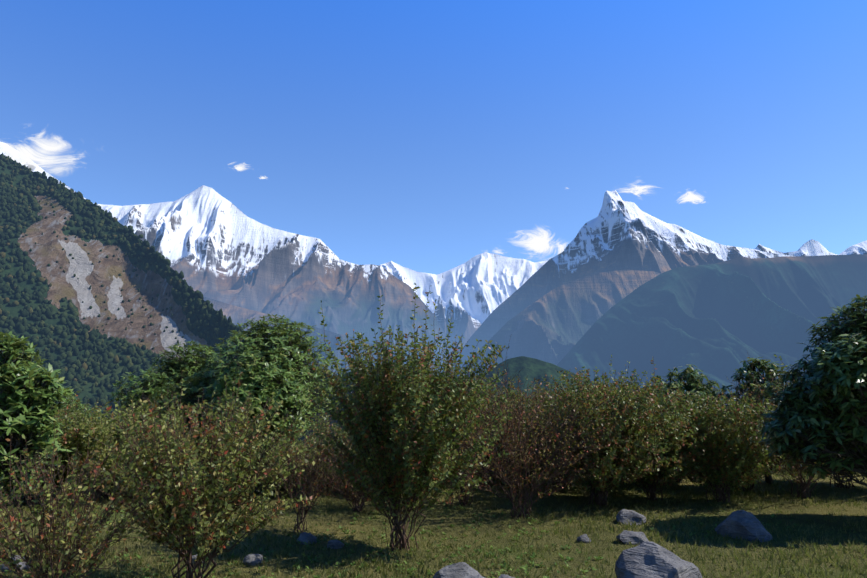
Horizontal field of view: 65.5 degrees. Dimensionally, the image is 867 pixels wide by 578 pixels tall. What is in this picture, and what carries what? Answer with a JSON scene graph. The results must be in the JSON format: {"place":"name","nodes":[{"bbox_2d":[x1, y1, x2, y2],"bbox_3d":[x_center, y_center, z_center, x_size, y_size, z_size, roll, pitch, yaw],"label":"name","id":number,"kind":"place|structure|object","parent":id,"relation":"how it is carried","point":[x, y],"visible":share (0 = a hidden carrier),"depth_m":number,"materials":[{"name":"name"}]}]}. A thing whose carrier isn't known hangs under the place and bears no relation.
{"place":"outdoors","nodes":[
{"label":"outdoors","id":0,"kind":"place"},
{"bbox_2d":[2,132,77,173],"bbox_3d":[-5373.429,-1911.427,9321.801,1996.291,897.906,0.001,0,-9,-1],"label":"cloud","id":1,"kind":"structure","parent":0,"point":[36,157],"depth_m":9310.40,"materials":[{"name":"white"}]},
{"bbox_2d":[0,160,347,445],"bbox_3d":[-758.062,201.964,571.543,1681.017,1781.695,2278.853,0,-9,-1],"label":"hill","id":2,"kind":"structure","parent":0,"point":[47,249],"depth_m":1236.65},
{"bbox_2d":[0,153,354,444],"bbox_3d":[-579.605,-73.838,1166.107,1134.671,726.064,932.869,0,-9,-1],"label":"hill forest","id":3,"kind":"object","parent":2,"relation":"on","point":[199,308],"visible":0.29,"depth_m":1169.97,"materials":[{"name":"green plant"}]},
{"bbox_2d":[0,142,452,375],"bbox_3d":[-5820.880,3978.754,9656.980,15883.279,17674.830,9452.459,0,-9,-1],"label":"snowy mountain","id":4,"kind":"structure","parent":0,"point":[210,243],"depth_m":14291.63,"materials":[{"name":"white snow"}]},
{"bbox_2d":[230,163,246,170],"bbox_3d":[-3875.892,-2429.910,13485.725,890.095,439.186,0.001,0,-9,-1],"label":"cloud","id":5,"kind":"structure","parent":0,"point":[240,167],"depth_m":13485.44,"materials":[{"name":"white"}]},
{"bbox_2d":[203,297,416,375],"bbox_3d":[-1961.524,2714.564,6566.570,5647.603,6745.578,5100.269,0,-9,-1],"label":"spur terrain","id":6,"kind":"structure","parent":0,"point":[239,315],"depth_m":9417.93,"materials":[{"name":"grey stone"}]},
{"bbox_2d":[0,463,866,577],"bbox_3d":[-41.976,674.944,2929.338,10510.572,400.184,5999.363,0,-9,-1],"label":"meadow ground","id":7,"kind":"structure","parent":0,"point":[789,506],"depth_m":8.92,"materials":[{"name":"green plant"}]},
{"bbox_2d":[0,555,29,572],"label":"boulder","id":8,"kind":"object","parent":7,"relation":"on","point":[21,567],"visible":0.23,"depth_m":6.75,"materials":[{"name":"grey stone"}]},
{"bbox_2d":[0,331,75,500],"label":"tree","id":9,"kind":"object","parent":7,"relation":"on","point":[32,411],"visible":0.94,"depth_m":6.96,"materials":[{"name":"green plant"}]},
{"bbox_2d":[3,391,79,482],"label":"shrub","id":10,"kind":"object","parent":7,"relation":"on","point":[69,406],"depth_m":11.33,"materials":[{"name":"green plant"}]},
{"bbox_2d":[2,408,110,503],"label":"shrub","id":11,"kind":"object","parent":7,"relation":"on","point":[65,438],"visible":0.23,"depth_m":10.76,"materials":[{"name":"green plant"}]},
{"bbox_2d":[56,394,91,424],"bbox_3d":[-16.277,6.611,28.944,3.506,4.406,3.336,0,-9,-1],"label":"tree","id":12,"kind":"object","parent":7,"relation":"on","point":[79,405],"depth_m":29.06,"materials":[{"name":"green plant"}]},
{"bbox_2d":[0,422,167,577],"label":"shrub","id":13,"kind":"object","parent":7,"relation":"on","point":[36,547],"visible":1,"depth_m":5.06,"materials":[{"name":"green plant"}]},
{"bbox_2d":[55,396,127,473],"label":"shrub","id":14,"kind":"object","parent":7,"relation":"on","point":[65,412],"visible":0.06,"depth_m":16.11,"materials":[{"name":"green plant"}]},
{"bbox_2d":[55,392,199,498],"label":"shrub","id":15,"kind":"object","parent":7,"relation":"on","point":[99,432],"visible":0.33,"depth_m":10.97,"materials":[{"name":"green plant"}]},
{"bbox_2d":[109,340,230,446],"bbox_3d":[-9.386,5.070,26.330,5.275,6.172,5.531,0,-9,-1],"label":"tree","id":16,"kind":"object","parent":7,"relation":"on","point":[175,368],"visible":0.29,"depth_m":25.46,"materials":[{"name":"green plant"}]},
{"bbox_2d":[192,554,202,563],"bbox_3d":[-2.560,2.918,7.248,0.190,0.136,0.164,0,-9,-1],"label":"boulder","id":17,"kind":"object","parent":7,"relation":"on","point":[194,557],"visible":0.15,"depth_m":7.19,"materials":[{"name":"grey stone"}]},
{"bbox_2d":[84,372,325,577],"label":"shrub","id":18,"kind":"object","parent":7,"relation":"on","point":[181,499],"visible":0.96,"depth_m":5.85,"materials":[{"name":"green plant"}]},
{"bbox_2d":[162,448,309,491],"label":"shrub","id":19,"kind":"object","parent":7,"relation":"on","point":[270,483],"visible":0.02,"depth_m":11.68,"materials":[{"name":"green plant"}]},
{"bbox_2d":[146,314,342,446],"bbox_3d":[-6.412,4.030,22.949,6.682,6.399,6.334,0,-9,-1],"label":"tree","id":20,"kind":"object","parent":7,"relation":"on","point":[281,376],"visible":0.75,"depth_m":21.84,"materials":[{"name":"green plant"}]},
{"bbox_2d":[243,554,262,565],"bbox_3d":[-1.944,2.922,7.264,0.204,0.148,0.204,0,-9,-1],"label":"boulder","id":21,"kind":"object","parent":7,"relation":"on","point":[251,559],"visible":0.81,"depth_m":7.20,"materials":[{"name":"grey stone"}]},
{"bbox_2d":[196,432,311,448],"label":"shrub","id":22,"kind":"object","parent":7,"relation":"on","point":[282,442],"depth_m":17.80,"materials":[{"name":"green plant"}]},
{"bbox_2d":[238,429,359,491],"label":"shrub","id":23,"kind":"object","parent":7,"relation":"on","point":[299,448],"visible":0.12,"depth_m":11.62,"materials":[{"name":"green plant"}]},
{"bbox_2d":[269,431,333,532],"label":"shrub","id":24,"kind":"object","parent":7,"relation":"on","point":[302,491],"visible":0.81,"depth_m":9.03,"materials":[{"name":"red plant"}]},
{"bbox_2d":[297,532,316,544],"bbox_3d":[-1.563,3.096,8.330,0.266,0.182,0.262,0,-9,-1],"label":"boulder","id":25,"kind":"object","parent":7,"relation":"on","point":[303,537],"visible":0.67,"depth_m":8.28,"materials":[{"name":"grey stone"}]},
{"bbox_2d":[297,408,359,447],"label":"shrub","id":26,"kind":"object","parent":7,"relation":"on","point":[325,427],"visible":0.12,"depth_m":15.04,"materials":[{"name":"green plant"}]},
{"bbox_2d":[281,427,387,511],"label":"shrub","id":27,"kind":"object","parent":7,"relation":"on","point":[354,496],"visible":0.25,"depth_m":10.47,"materials":[{"name":"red plant"}]},
{"bbox_2d":[327,540,344,548],"bbox_3d":[-1.171,3.075,8.104,0.199,0.136,0.211,0,-9,-1],"label":"boulder","id":28,"kind":"object","parent":7,"relation":"on","point":[334,544],"visible":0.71,"depth_m":8.05,"materials":[{"name":"grey stone"}]},
{"bbox_2d":[296,283,513,550],"bbox_3d":[-0.468,1.642,8.139,1.999,3.432,2.797,5,-10,-29],"label":"shrub","id":29,"kind":"object","parent":7,"relation":"on","point":[402,445],"visible":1,"depth_m":7.90,"materials":[{"name":"green plant"}]},
{"bbox_2d":[368,335,545,506],"bbox_3d":[0.389,2.292,11.188,2.914,3.006,2.084,0,-9,-1],"label":"shrub","id":30,"kind":"object","parent":7,"relation":"on","point":[463,500],"visible":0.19,"depth_m":11.03,"materials":[{"name":"green plant"}]},
{"bbox_2d":[433,562,484,577],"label":"boulder","id":31,"kind":"object","parent":7,"relation":"on","point":[461,570],"visible":1,"depth_m":5.53,"materials":[{"name":"grey stone"}]},
{"bbox_2d":[457,387,533,479],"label":"shrub","id":32,"kind":"object","parent":7,"relation":"on","point":[525,404],"visible":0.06,"depth_m":12.85,"materials":[{"name":"green plant"}]},
{"bbox_2d":[498,574,514,577],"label":"boulder","id":33,"kind":"object","parent":7,"relation":"on","point":[504,576],"visible":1,"depth_m":6.22,"materials":[{"name":"grey stone"}]},
{"bbox_2d":[457,414,571,485],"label":"shrub","id":34,"kind":"object","parent":7,"relation":"on","point":[522,465],"visible":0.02,"depth_m":12.64,"materials":[{"name":"green plant"}]},
{"bbox_2d":[436,354,623,518],"bbox_3d":[1.161,2.245,10.042,3.433,2.785,2.480,0,-9,-1],"label":"shrub","id":35,"kind":"object","parent":7,"relation":"on","point":[519,483],"visible":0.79,"depth_m":10.04,"materials":[{"name":"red plant"}]},
{"bbox_2d":[498,366,610,489],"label":"shrub","id":36,"kind":"object","parent":7,"relation":"on","point":[546,412],"visible":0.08,"depth_m":12.21,"materials":[{"name":"green plant"}]},
{"bbox_2d":[577,534,590,542],"bbox_3d":[1.812,3.022,8.134,0.158,0.122,0.182,3,-10,-18],"label":"boulder","id":37,"kind":"object","parent":7,"relation":"on","point":[584,537],"visible":0.65,"depth_m":8.10,"materials":[{"name":"grey stone"}]},
{"bbox_2d":[510,356,689,506],"bbox_3d":[2.960,2.464,11.097,2.170,2.664,3.252,5,-10,-28],"label":"shrub","id":38,"kind":"object","parent":7,"relation":"on","point":[603,478],"visible":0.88,"depth_m":10.74,"materials":[{"name":"green plant"}]},
{"bbox_2d":[616,509,645,524],"bbox_3d":[2.736,3.191,9.374,0.425,0.232,0.540,0,-9,-1],"label":"boulder","id":39,"kind":"object","parent":7,"relation":"on","point":[625,515],"visible":0.79,"depth_m":9.23,"materials":[{"name":"grey stone"}]},
{"bbox_2d":[546,355,715,483],"bbox_3d":[4.052,2.727,13.728,3.561,2.874,2.407,-9,-13,44],"label":"shrub","id":40,"kind":"object","parent":7,"relation":"on","point":[680,386],"visible":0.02,"depth_m":13.45,"materials":[{"name":"green plant"}]},
{"bbox_2d":[616,530,648,544],"bbox_3d":[2.369,2.972,8.030,0.370,0.174,0.289,0,-9,-1],"label":"boulder","id":41,"kind":"object","parent":7,"relation":"on","point":[625,536],"visible":0.83,"depth_m":7.94,"materials":[{"name":"grey stone"}]},
{"bbox_2d":[578,379,734,500],"bbox_3d":[3.669,2.738,11.694,2.294,2.286,3.254,0,-9,-1],"label":"shrub","id":42,"kind":"object","parent":7,"relation":"on","point":[659,476],"visible":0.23,"depth_m":11.03,"materials":[{"name":"green plant"}]},
{"bbox_2d":[615,542,702,577],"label":"boulder","id":43,"kind":"object","parent":7,"relation":"on","point":[648,560],"visible":1,"depth_m":5.67,"materials":[{"name":"grey stone"}]},
{"bbox_2d":[647,364,740,481],"bbox_3d":[5.129,3.064,13.561,2.035,3.096,2.106,0,-9,-1],"label":"tree","id":44,"kind":"object","parent":7,"relation":"on","point":[688,375],"visible":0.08,"depth_m":13.60,"materials":[{"name":"green plant"}]},
{"bbox_2d":[642,384,786,502],"bbox_3d":[4.732,2.689,11.284,3.005,2.175,1.883,-8,-12,40],"label":"shrub","id":45,"kind":"object","parent":7,"relation":"on","point":[735,461],"visible":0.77,"depth_m":10.93,"materials":[{"name":"green plant"}]},
{"bbox_2d":[685,386,786,491],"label":"shrub","id":46,"kind":"object","parent":7,"relation":"on","point":[744,488],"depth_m":12.04,"materials":[{"name":"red plant"}]},
{"bbox_2d":[715,510,772,541],"bbox_3d":[3.786,2.922,8.239,0.428,0.450,0.635,6,-11,-34],"label":"boulder","id":47,"kind":"object","parent":7,"relation":"on","point":[746,525],"visible":0.81,"depth_m":8.10,"materials":[{"name":"grey stone"}]},
{"bbox_2d":[728,357,789,483],"bbox_3d":[6.307,2.851,12.805,1.857,3.122,1.273,4,-10,-22],"label":"tree","id":48,"kind":"object","parent":7,"relation":"on","point":[758,364],"visible":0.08,"depth_m":12.83,"materials":[{"name":"green plant"}]},
{"bbox_2d":[708,352,846,498],"bbox_3d":[6.092,2.369,11.454,1.974,2.745,2.990,6,-11,-31],"label":"shrub","id":49,"kind":"object","parent":7,"relation":"on","point":[799,477],"visible":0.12,"depth_m":11.28,"materials":[{"name":"green plant"}]},
{"bbox_2d":[775,457,807,469],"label":"shrub","id":50,"kind":"object","parent":7,"relation":"on","point":[787,466],"visible":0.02,"depth_m":15.67,"materials":[{"name":"green plant"}]},
{"bbox_2d":[755,354,865,488],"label":"shrub","id":51,"kind":"object","parent":7,"relation":"on","point":[839,484],"visible":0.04,"depth_m":12.20,"materials":[{"name":"green plant"}]},
{"bbox_2d":[757,294,866,485],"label":"tree","id":52,"kind":"object","parent":7,"relation":"on","point":[831,386],"visible":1,"depth_m":8.79,"materials":[{"name":"green plant"}]},
{"bbox_2d":[0,0,866,274],"label":"sky","id":53,"kind":"structure","parent":0,"point":[423,136],"materials":[{"name":"blue"}]},
{"bbox_2d":[340,366,558,425],"bbox_3d":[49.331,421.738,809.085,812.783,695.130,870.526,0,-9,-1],"label":"hill","id":54,"kind":"structure","parent":0,"point":[463,381],"depth_m":1277.31,"materials":[{"name":"green plant"}]},
{"bbox_2d":[379,252,546,355],"bbox_3d":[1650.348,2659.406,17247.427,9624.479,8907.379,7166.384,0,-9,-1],"label":"snow terrain","id":55,"kind":"structure","parent":0,"point":[474,292],"depth_m":20513.33,"materials":[{"name":"white snow"}]},
{"bbox_2d":[513,228,565,260],"bbox_3d":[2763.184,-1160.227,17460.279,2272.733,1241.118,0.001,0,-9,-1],"label":"cloud","id":56,"kind":"structure","parent":0,"point":[537,242],"depth_m":17462.08,"materials":[{"name":"white"}]},
{"bbox_2d":[457,270,660,376],"bbox_3d":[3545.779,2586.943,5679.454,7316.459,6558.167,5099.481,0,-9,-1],"label":"mountain slope","id":57,"kind":"structure","parent":0,"point":[553,326],"depth_m":8374.63,"materials":[{"name":"grey stone"}]},
{"bbox_2d":[447,190,788,376],"bbox_3d":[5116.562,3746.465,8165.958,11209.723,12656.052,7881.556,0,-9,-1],"label":"snowy mountain","id":58,"kind":"structure","parent":0,"point":[617,233],"depth_m":12386.90,"materials":[{"name":"white snow"}]},
{"bbox_2d":[621,185,652,195],"bbox_3d":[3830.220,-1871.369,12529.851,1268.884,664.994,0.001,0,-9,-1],"label":"cloud","id":59,"kind":"structure","parent":0,"point":[635,190],"depth_m":12523.61,"materials":[{"name":"white"}]},
{"bbox_2d":[473,356,801,465],"bbox_3d":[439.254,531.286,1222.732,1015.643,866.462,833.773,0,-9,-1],"label":"hill","id":60,"kind":"structure","parent":0,"point":[533,368],"depth_m":1652.29,"materials":[{"name":"green plant"}]},
{"bbox_2d":[679,192,704,203],"bbox_3d":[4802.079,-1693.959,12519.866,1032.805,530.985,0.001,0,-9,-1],"label":"cloud","id":61,"kind":"structure","parent":0,"point":[691,197],"depth_m":12518.24,"materials":[{"name":"white"}]},
{"bbox_2d":[556,254,866,404],"bbox_3d":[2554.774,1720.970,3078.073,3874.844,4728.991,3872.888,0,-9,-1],"label":"ridge hill","id":62,"kind":"structure","parent":0,"point":[716,322],"depth_m":4932.90,"materials":[{"name":"grey stone"}]},
{"bbox_2d":[755,239,866,255],"bbox_3d":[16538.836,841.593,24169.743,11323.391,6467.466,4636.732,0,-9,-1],"label":"mountain peaks","id":63,"kind":"object","parent":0,"point":[811,247],"depth_m":26739.13,"materials":[{"name":"white snow"}]}
]}

